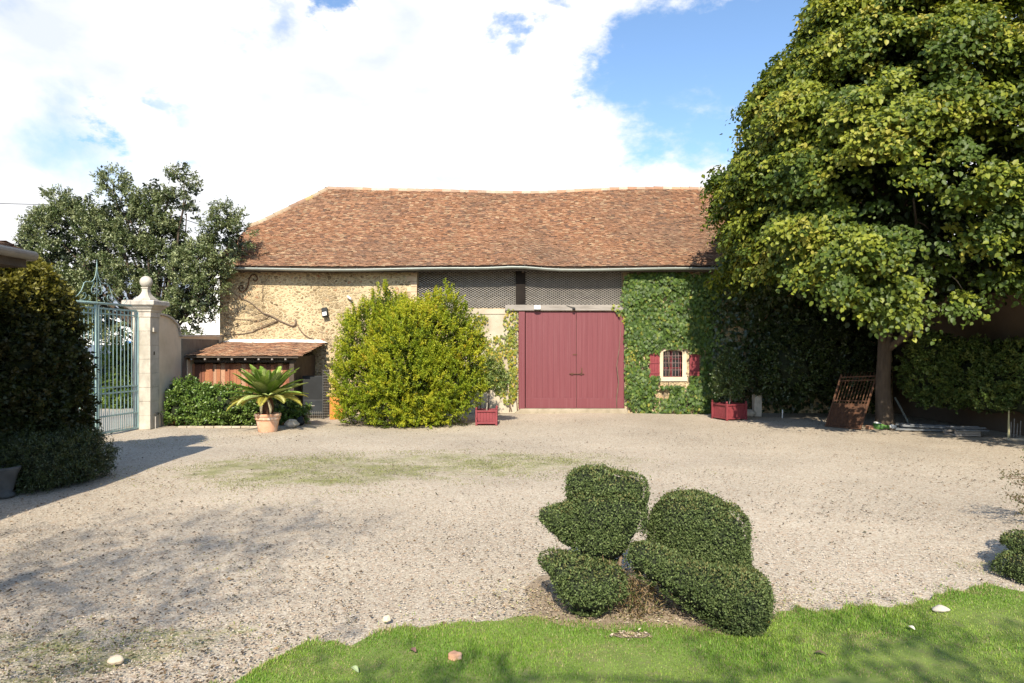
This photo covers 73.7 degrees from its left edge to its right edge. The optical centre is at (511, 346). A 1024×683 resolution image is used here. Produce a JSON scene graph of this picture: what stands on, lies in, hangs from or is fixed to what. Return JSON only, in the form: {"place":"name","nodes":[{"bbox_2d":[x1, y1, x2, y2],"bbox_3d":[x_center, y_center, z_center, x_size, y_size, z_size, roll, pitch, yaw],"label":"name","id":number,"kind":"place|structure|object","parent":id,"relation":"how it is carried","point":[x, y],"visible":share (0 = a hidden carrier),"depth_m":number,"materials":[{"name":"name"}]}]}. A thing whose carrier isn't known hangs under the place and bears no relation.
{"place":"outdoors","nodes":[
{"label":"outdoors","id":0,"kind":"place"},
{"bbox_2d":[0,240,38,267],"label":"courtyard house","id":1,"kind":"structure","parent":0,"point":[12,255],"depth_m":10.45,"materials":[{"name":"grey wood"}]},
{"bbox_2d":[0,203,119,204],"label":"overhead cable","id":2,"kind":"object","parent":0,"point":[39,204],"visible":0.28,"depth_m":27.82,"materials":[{"name":"black metal"}]},
{"bbox_2d":[85,345,122,371],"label":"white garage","id":3,"kind":"structure","parent":0,"point":[90,349],"depth_m":33.35,"materials":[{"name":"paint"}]},
{"bbox_2d":[82,407,132,431],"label":"road","id":4,"kind":"structure","parent":0,"point":[111,410],"depth_m":22.11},
{"bbox_2d":[302,375,327,418],"bbox_3d":[-6.501,1.659,22.535,0.718,1.402,0.530,0,0,0],"label":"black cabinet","id":5,"kind":"object","parent":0,"point":[314,388],"visible":0.77,"depth_m":22.30,"materials":[{"name":"metal"}]},
{"bbox_2d":[0,0,1015,274],"label":"sky","id":6,"kind":"structure","parent":0,"point":[274,104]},
{"bbox_2d":[0,413,1023,682],"bbox_3d":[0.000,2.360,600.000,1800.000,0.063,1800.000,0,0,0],"label":"ground","id":7,"kind":"structure","parent":0,"point":[822,463],"depth_m":9.29,"materials":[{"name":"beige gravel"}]},
{"bbox_2d":[0,456,21,498],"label":"stone urn","id":8,"kind":"object","parent":7,"relation":"on","point":[8,475],"visible":0.98,"depth_m":10.63,"materials":[{"name":"grey stone"}]},
{"bbox_2d":[0,254,102,447],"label":"tall hedge","id":9,"kind":"object","parent":7,"relation":"on","point":[47,371],"visible":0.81,"depth_m":11.99,"materials":[{"name":"green plant"}]},
{"bbox_2d":[0,422,122,495],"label":"yew","id":10,"kind":"object","parent":7,"relation":"on","point":[49,462],"visible":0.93,"depth_m":11.38,"materials":[{"name":"green plant"}]},
{"bbox_2d":[80,334,132,408],"bbox_3d":[-14.896,0.975,26.051,3.333,2.922,2.193,0,0,-24],"label":"hedge","id":11,"kind":"object","parent":7,"relation":"on","point":[118,374],"visible":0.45,"depth_m":25.46,"materials":[{"name":"green plant"}]},
{"bbox_2d":[107,654,123,664],"bbox_3d":[-2.921,2.305,5.035,0.121,0.065,0.099,0,0,0],"label":"pebble","id":12,"kind":"object","parent":7,"relation":"on","point":[115,659],"visible":1,"depth_m":5.01,"materials":[{"name":"white stone"}]},
{"bbox_2d":[11,161,259,345],"bbox_3d":[-13.423,-2.080,23.803,9.535,8.931,3.265,0,0,0],"label":"evergreen tree","id":13,"kind":"object","parent":7,"relation":"on","point":[197,278],"visible":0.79,"depth_m":23.40,"materials":[{"name":"green plant"}]},
{"bbox_2d":[121,276,169,428],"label":"gate pillar","id":14,"kind":"structure","parent":7,"relation":"on","point":[147,305],"depth_m":19.41,"materials":[{"name":"stone"}]},
{"bbox_2d":[76,263,138,433],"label":"driveway gate","id":15,"kind":"structure","parent":14,"relation":"attached to","point":[96,312],"depth_m":18.36,"materials":[{"name":"teal metal"}]},
{"bbox_2d":[86,274,219,344],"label":"white house","id":16,"kind":"structure","parent":7,"relation":"on","point":[213,328],"depth_m":34.00,"materials":[{"name":"paint"}]},
{"bbox_2d":[155,412,161,428],"bbox_3d":[-10.190,2.125,19.689,0.060,0.470,0.346,0,0,0],"label":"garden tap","id":17,"kind":"object","parent":7,"relation":"on","point":[156,413],"visible":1,"depth_m":19.57,"materials":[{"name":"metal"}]},
{"bbox_2d":[159,313,222,426],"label":"boundary wall","id":18,"kind":"structure","parent":7,"relation":"on","point":[176,346],"depth_m":20.77,"materials":[{"name":"beige paint"}]},
{"bbox_2d":[178,426,256,427],"bbox_3d":[-8.505,2.333,19.807,2.330,0.055,0.145,0,0,0],"label":"bed edging","id":19,"kind":"object","parent":7,"relation":"on","point":[217,426],"visible":0.94,"depth_m":19.75,"materials":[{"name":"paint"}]},
{"bbox_2d":[161,373,312,426],"bbox_3d":[-8.292,1.611,20.597,4.407,1.663,1.838,0,0,-5],"label":"laurel shrub","id":20,"kind":"object","parent":7,"relation":"on","point":[188,401],"visible":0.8,"depth_m":20.13,"materials":[{"name":"green plant"}]},
{"bbox_2d":[184,339,326,403],"bbox_3d":[-8.496,1.050,22.763,3.932,2.620,2.866,0,0,0],"label":"lean to shed","id":21,"kind":"object","parent":7,"relation":"on","point":[292,352],"visible":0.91,"depth_m":21.89,"materials":[{"name":"wood"}]},
{"bbox_2d":[254,412,280,432],"bbox_3d":[-6.763,2.103,18.900,0.720,0.515,0.720,0,0,0],"label":"terracotta pot","id":22,"kind":"object","parent":7,"relation":"on","point":[266,423],"visible":0.94,"depth_m":18.65,"materials":[{"name":"ceramic"}]},
{"bbox_2d":[223,364,308,413],"bbox_3d":[-6.806,1.201,18.889,2.176,1.417,2.143,0,0,0],"label":"sago palm","id":23,"kind":"object","parent":22,"relation":"in","point":[265,384],"visible":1,"depth_m":18.61,"materials":[{"name":"plant"}]},
{"bbox_2d":[284,419,299,427],"bbox_3d":[-6.396,2.218,19.811,0.460,0.252,0.347,0,0,0],"label":"dark stone","id":24,"kind":"object","parent":7,"relation":"on","point":[291,423],"visible":1,"depth_m":19.70,"materials":[{"name":"grey stone"}]},
{"bbox_2d":[297,416,304,424],"bbox_3d":[-6.278,2.200,20.290,0.252,0.283,0.250,0,0,0],"label":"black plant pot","id":25,"kind":"object","parent":7,"relation":"on","point":[300,420],"visible":0.82,"depth_m":20.23,"materials":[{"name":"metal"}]},
{"bbox_2d":[310,378,328,418],"bbox_3d":[-6.328,1.541,22.110,0.817,1.598,0.026,0,0,0],"label":"wire panel","id":26,"kind":"object","parent":7,"relation":"on","point":[323,399],"visible":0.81,"depth_m":22.10,"materials":[{"name":"grey metal"}]},
{"bbox_2d":[329,373,335,412],"bbox_3d":[-6.328,1.649,24.075,0.244,1.422,0.050,0,0,0],"label":"yellow board","id":27,"kind":"object","parent":7,"relation":"on","point":[330,385],"visible":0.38,"depth_m":24.05,"materials":[{"name":"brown wood"}]},
{"bbox_2d":[328,393,344,418],"bbox_3d":[-5.692,1.938,22.300,0.528,0.845,0.540,0,0,0],"label":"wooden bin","id":28,"kind":"object","parent":7,"relation":"on","point":[331,407],"visible":0.16,"depth_m":22.10,"materials":[{"name":"orange wood"}]},
{"bbox_2d":[382,615,390,622],"bbox_3d":[-1.061,2.305,5.785,0.067,0.057,0.065,0,0,30],"label":"pebble","id":29,"kind":"object","parent":7,"relation":"on","point":[386,618],"visible":1,"depth_m":5.77,"materials":[{"name":"white stone"}]},
{"bbox_2d":[324,277,491,428],"bbox_3d":[-3.071,0.268,20.531,4.706,4.717,3.680,0,0,27],"label":"pomegranate bush","id":30,"kind":"object","parent":7,"relation":"on","point":[420,349],"visible":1,"depth_m":19.86,"materials":[{"name":"green plant"}]},
{"bbox_2d":[475,405,497,424],"bbox_3d":[-0.769,2.087,20.750,0.670,0.545,0.670,0,0,0],"label":"box planter","id":31,"kind":"object","parent":7,"relation":"on","point":[485,416],"visible":0.98,"depth_m":20.47,"materials":[{"name":"red paint"}]},
{"bbox_2d":[460,354,512,409],"bbox_3d":[-0.775,1.096,20.799,1.636,1.773,1.286,0,0,0],"label":"citrus tree","id":32,"kind":"object","parent":31,"relation":"in","point":[496,370],"visible":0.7,"depth_m":20.58,"materials":[{"name":"green plant"}]},
{"bbox_2d":[0,437,1019,682],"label":"weeds","id":33,"kind":"object","parent":7,"relation":"on","point":[558,461],"visible":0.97,"depth_m":12.47,"materials":[{"name":"green plant"}]},
{"bbox_2d":[213,186,897,413],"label":"stone barn","id":34,"kind":"structure","parent":7,"relation":"on","point":[494,256],"depth_m":24.31,"materials":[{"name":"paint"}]},
{"bbox_2d":[222,276,313,338],"bbox_3d":[-8.652,-1.399,24.147,3.286,2.289,0.096,0,0,0],"label":"bare vine","id":35,"kind":"object","parent":34,"relation":"attached to","point":[295,323],"visible":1,"depth_m":24.14,"materials":[{"name":"brown plant"}]},
{"bbox_2d":[321,307,327,317],"bbox_3d":[-6.600,-1.204,24.070,0.212,0.384,0.305,0,0,-24],"label":"floodlight","id":36,"kind":"object","parent":34,"relation":"attached to","point":[324,312],"visible":1,"depth_m":24.02,"materials":[{"name":"white metal"}]},
{"bbox_2d":[473,309,518,411],"bbox_3d":[-0.667,0.479,24.131,1.824,3.657,0.312,0,0,0],"label":"yellow creeper","id":37,"kind":"object","parent":34,"relation":"attached to","point":[511,337],"visible":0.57,"depth_m":24.09,"materials":[{"name":"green plant"}]},
{"bbox_2d":[534,305,540,309],"bbox_3d":[0.889,-1.364,24.004,0.227,0.164,0.108,0,0,0],"label":"security light","id":38,"kind":"object","parent":34,"relation":"attached to","point":[537,307],"visible":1,"depth_m":23.95,"materials":[{"name":"white plastic"}]},
{"bbox_2d":[526,312,581,407],"bbox_3d":[1.517,0.470,24.163,2.070,3.418,0.103,0,0,0],"label":"door","id":39,"kind":"structure","parent":34,"relation":"in","point":[551,354],"depth_m":24.17,"materials":[{"name":"red paint"}]},
{"bbox_2d":[576,312,623,407],"bbox_3d":[3.123,0.470,24.172,1.676,3.418,0.085,0,0,0],"label":"door","id":40,"kind":"structure","parent":34,"relation":"in","point":[598,337],"depth_m":24.17,"materials":[{"name":"red paint"}]},
{"bbox_2d":[612,303,636,411],"bbox_3d":[3.956,0.384,24.104,0.968,3.849,0.280,0,0,0],"label":"creeper tip","id":41,"kind":"object","parent":34,"relation":"attached to","point":[634,357],"visible":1,"depth_m":24.08,"materials":[{"name":"green plant"}]},
{"bbox_2d":[616,272,724,413],"bbox_3d":[5.572,-0.091,24.032,3.850,5.205,0.472,0,0,0],"label":"wall creeper","id":42,"kind":"object","parent":34,"relation":"attached to","point":[649,331],"depth_m":24.00,"materials":[{"name":"green plant"}]},
{"bbox_2d":[660,346,687,380],"bbox_3d":[5.701,0.560,24.300,1.021,1.335,0.320,0,0,0],"label":"window","id":43,"kind":"structure","parent":34,"relation":"in","point":[676,368],"depth_m":24.23,"materials":[{"name":"white glass"}]},
{"bbox_2d":[708,278,895,413],"bbox_3d":[10.220,-0.084,24.026,6.697,5.215,0.503,0,0,0],"label":"shaded ivy","id":44,"kind":"object","parent":34,"relation":"attached to","point":[755,317],"visible":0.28,"depth_m":24.01,"materials":[{"name":"green plant"}]},
{"bbox_2d":[525,569,773,634],"bbox_3d":[1.245,2.328,6.342,2.230,0.020,1.700,0,0,0],"label":"soil bed","id":45,"kind":"object","parent":7,"relation":"on","point":[607,620],"visible":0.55,"depth_m":5.95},
{"bbox_2d":[371,574,920,639],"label":"twig litter","id":46,"kind":"object","parent":45,"relation":"on","point":[636,634],"visible":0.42,"depth_m":6.09,"materials":[{"name":"brown wood"}]},
{"bbox_2d":[535,462,778,636],"bbox_3d":[1.216,1.731,6.064,2.056,1.317,1.416,0,0,0],"label":"topiary bird","id":47,"kind":"object","parent":45,"relation":"on","point":[699,554],"visible":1,"depth_m":5.94},
{"bbox_2d":[711,399,746,420],"bbox_3d":[7.059,2.053,22.200,0.810,0.615,0.810,0,0,-20],"label":"box planter","id":48,"kind":"object","parent":7,"relation":"on","point":[726,410],"visible":0.98,"depth_m":21.94,"materials":[{"name":"red paint"}]},
{"bbox_2d":[707,346,749,403],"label":"potted shrub","id":49,"kind":"object","parent":48,"relation":"on","point":[734,374],"visible":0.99,"depth_m":22.00,"materials":[{"name":"green plant"}]},
{"bbox_2d":[747,409,756,416],"bbox_3d":[7.952,2.224,22.879,0.394,0.256,0.354,0,0,-40],"label":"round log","id":50,"kind":"object","parent":7,"relation":"on","point":[751,413],"visible":0.66,"depth_m":22.78,"materials":[{"name":"grey wood"}]},
{"bbox_2d":[752,393,761,416],"bbox_3d":[8.261,1.962,23.025,0.260,0.797,0.250,0,0,0],"label":"stone post","id":51,"kind":"object","parent":7,"relation":"on","point":[757,404],"visible":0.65,"depth_m":22.90,"materials":[{"name":"grey stone"}]},
{"bbox_2d":[744,304,892,406],"bbox_3d":[10.150,0.278,22.735,5.013,3.514,2.750,0,0,0],"label":"shaded hedge","id":52,"kind":"object","parent":7,"relation":"on","point":[817,357],"visible":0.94,"depth_m":22.12,"materials":[{"name":"green plant"}]},
{"bbox_2d":[825,371,875,429],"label":"rusty gate","id":53,"kind":"structure","parent":7,"relation":"on","point":[846,415],"depth_m":19.83,"materials":[{"name":"metal"}]},
{"bbox_2d":[699,0,1023,429],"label":"lime tree","id":54,"kind":"object","parent":7,"relation":"on","point":[873,124],"visible":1,"depth_m":16.02,"materials":[{"name":"green plant"}]},
{"bbox_2d":[866,425,874,428],"bbox_3d":[10.245,2.310,19.500,0.198,0.100,0.200,0,0,0],"label":"brick","id":55,"kind":"object","parent":7,"relation":"on","point":[869,426],"visible":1,"depth_m":19.43,"materials":[{"name":"brick"}]},
{"bbox_2d":[873,422,895,429],"bbox_3d":[10.578,2.267,19.402,0.594,0.253,0.272,0,0,19],"label":"plastic sack","id":56,"kind":"object","parent":7,"relation":"on","point":[878,425],"visible":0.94,"depth_m":19.32,"materials":[{"name":"green plastic"}]},
{"bbox_2d":[896,427,941,428],"bbox_3d":[11.504,2.310,19.210,1.529,0.050,0.120,0,0,14],"label":"metal slat","id":57,"kind":"object","parent":7,"relation":"on","point":[918,428],"visible":0.39,"depth_m":19.19,"materials":[{"name":"grey metal"}]},
{"bbox_2d":[895,423,950,425],"bbox_3d":[11.570,2.230,19.350,1.535,0.050,0.120,0,0,19],"label":"metal slat","id":58,"kind":"object","parent":57,"relation":"on","point":[897,424],"visible":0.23,"depth_m":19.32,"materials":[{"name":"grey metal"}]},
{"bbox_2d":[895,428,943,431],"bbox_3d":[11.460,2.310,18.890,1.546,0.050,0.120,0,0,16],"label":"metal slat","id":59,"kind":"object","parent":7,"relation":"on","point":[909,429],"visible":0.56,"depth_m":18.88,"materials":[{"name":"grey metal"}]},
{"bbox_2d":[900,425,945,428],"bbox_3d":[11.588,2.230,18.960,1.401,0.050,0.120,0,0,24],"label":"metal slat","id":60,"kind":"object","parent":59,"relation":"on","point":[920,426],"visible":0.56,"depth_m":18.98,"materials":[{"name":"grey metal"}]},
{"bbox_2d":[893,328,1023,414],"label":"spreading shrub","id":61,"kind":"object","parent":7,"relation":"on","point":[958,374],"visible":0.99,"depth_m":18.49,"materials":[{"name":"green plant"}]},
{"bbox_2d":[893,249,1023,435],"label":"side building","id":62,"kind":"structure","parent":7,"relation":"on","point":[1006,321],"depth_m":19.88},
{"bbox_2d":[944,429,980,435],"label":"stone slab","id":63,"kind":"structure","parent":7,"relation":"on","point":[960,433],"depth_m":17.95,"materials":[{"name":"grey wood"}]},
{"bbox_2d":[946,426,978,427],"bbox_3d":[12.072,2.150,18.295,0.826,0.035,0.100,0,0,3],"label":"metal slat","id":64,"kind":"object","parent":63,"relation":"on","point":[961,426],"visible":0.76,"depth_m":18.25,"materials":[{"name":"grey metal"}]},
{"bbox_2d":[949,428,982,429],"bbox_3d":[12.072,2.200,18.165,0.826,0.035,0.100,0,0,3],"label":"metal slat","id":65,"kind":"object","parent":63,"relation":"on","point":[965,429],"visible":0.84,"depth_m":18.12,"materials":[{"name":"grey metal"}]},
{"bbox_2d":[952,427,985,428],"bbox_3d":[12.072,2.150,18.035,0.826,0.035,0.100,0,0,3],"label":"metal slat","id":66,"kind":"object","parent":63,"relation":"on","point":[968,427],"visible":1,"depth_m":17.99,"materials":[{"name":"grey metal"}]},
{"bbox_2d":[955,429,989,430],"bbox_3d":[12.072,2.200,17.905,0.826,0.035,0.100,0,0,3],"label":"metal slat","id":67,"kind":"object","parent":63,"relation":"on","point":[971,430],"visible":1,"depth_m":17.86,"materials":[{"name":"grey metal"}]},
{"bbox_2d":[988,525,1023,583],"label":"topiary ball","id":68,"kind":"object","parent":7,"relation":"on","point":[1013,566],"visible":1,"depth_m":6.99,"materials":[{"name":"green plant"}]},
{"bbox_2d":[993,448,1023,523],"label":"twiggy shrub","id":69,"kind":"object","parent":7,"relation":"on","point":[1019,500],"visible":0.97,"depth_m":8.95,"materials":[{"name":"green plant"}]},
{"bbox_2d":[1007,410,1009,437],"bbox_3d":[12.583,1.810,17.300,0.052,1.100,0.060,0,0,0],"label":"pale stake","id":70,"kind":"object","parent":7,"relation":"on","point":[1008,432],"visible":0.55,"depth_m":17.29,"materials":[{"name":"beige wood"}]},
{"bbox_2d":[998,92,1023,246],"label":"garden tree","id":71,"kind":"object","parent":7,"relation":"on","point":[1014,135],"visible":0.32,"depth_m":14.28,"materials":[{"name":"green plant"}]},
{"bbox_2d":[1004,438,1023,440],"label":"kerb stone","id":72,"kind":"object","parent":7,"relation":"on","point":[1015,439],"visible":1,"depth_m":17.10,"materials":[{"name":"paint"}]},
{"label":"metal slat","id":73,"kind":"object","parent":7,"relation":"on","visible":0},
{"bbox_2d":[894,397,908,422],"bbox_3d":[11.606,1.919,20.300,0.045,0.800,0.632,0,0,-10],"label":"leaning pole","id":74,"kind":"object","parent":73,"relation":"on","point":[902,411],"visible":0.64,"depth_m":20.30,"materials":[{"name":"metal"}]},
{"bbox_2d":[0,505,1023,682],"bbox_3d":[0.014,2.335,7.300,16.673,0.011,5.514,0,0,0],"label":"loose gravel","id":75,"kind":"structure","parent":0,"point":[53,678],"depth_m":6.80,"materials":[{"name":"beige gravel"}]},
{"bbox_2d":[177,572,1023,682],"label":"lawn","id":76,"kind":"structure","parent":0,"point":[904,664],"depth_m":5.13,"materials":[{"name":"plant"}]},
{"bbox_2d":[448,650,461,660],"bbox_3d":[-0.428,2.307,5.096,0.099,0.062,0.081,0,0,-25],"label":"pebble","id":77,"kind":"object","parent":76,"relation":"on","point":[454,655],"visible":0.99,"depth_m":5.07,"materials":[{"name":"stone"}]},
{"bbox_2d":[613,632,649,637],"bbox_3d":[0.959,2.322,5.503,0.320,0.003,0.109,0,0,0],"label":"bare patch","id":78,"kind":"object","parent":76,"relation":"on","point":[618,635],"visible":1,"depth_m":5.49,"materials":[{"name":"soil"}]},
{"bbox_2d":[932,605,949,612],"bbox_3d":[3.768,2.304,6.002,0.166,0.060,0.089,0,0,0],"label":"flat stone","id":79,"kind":"object","parent":76,"relation":"on","point":[939,608],"visible":1,"depth_m":5.98,"materials":[{"name":"white stone"}]}
]}

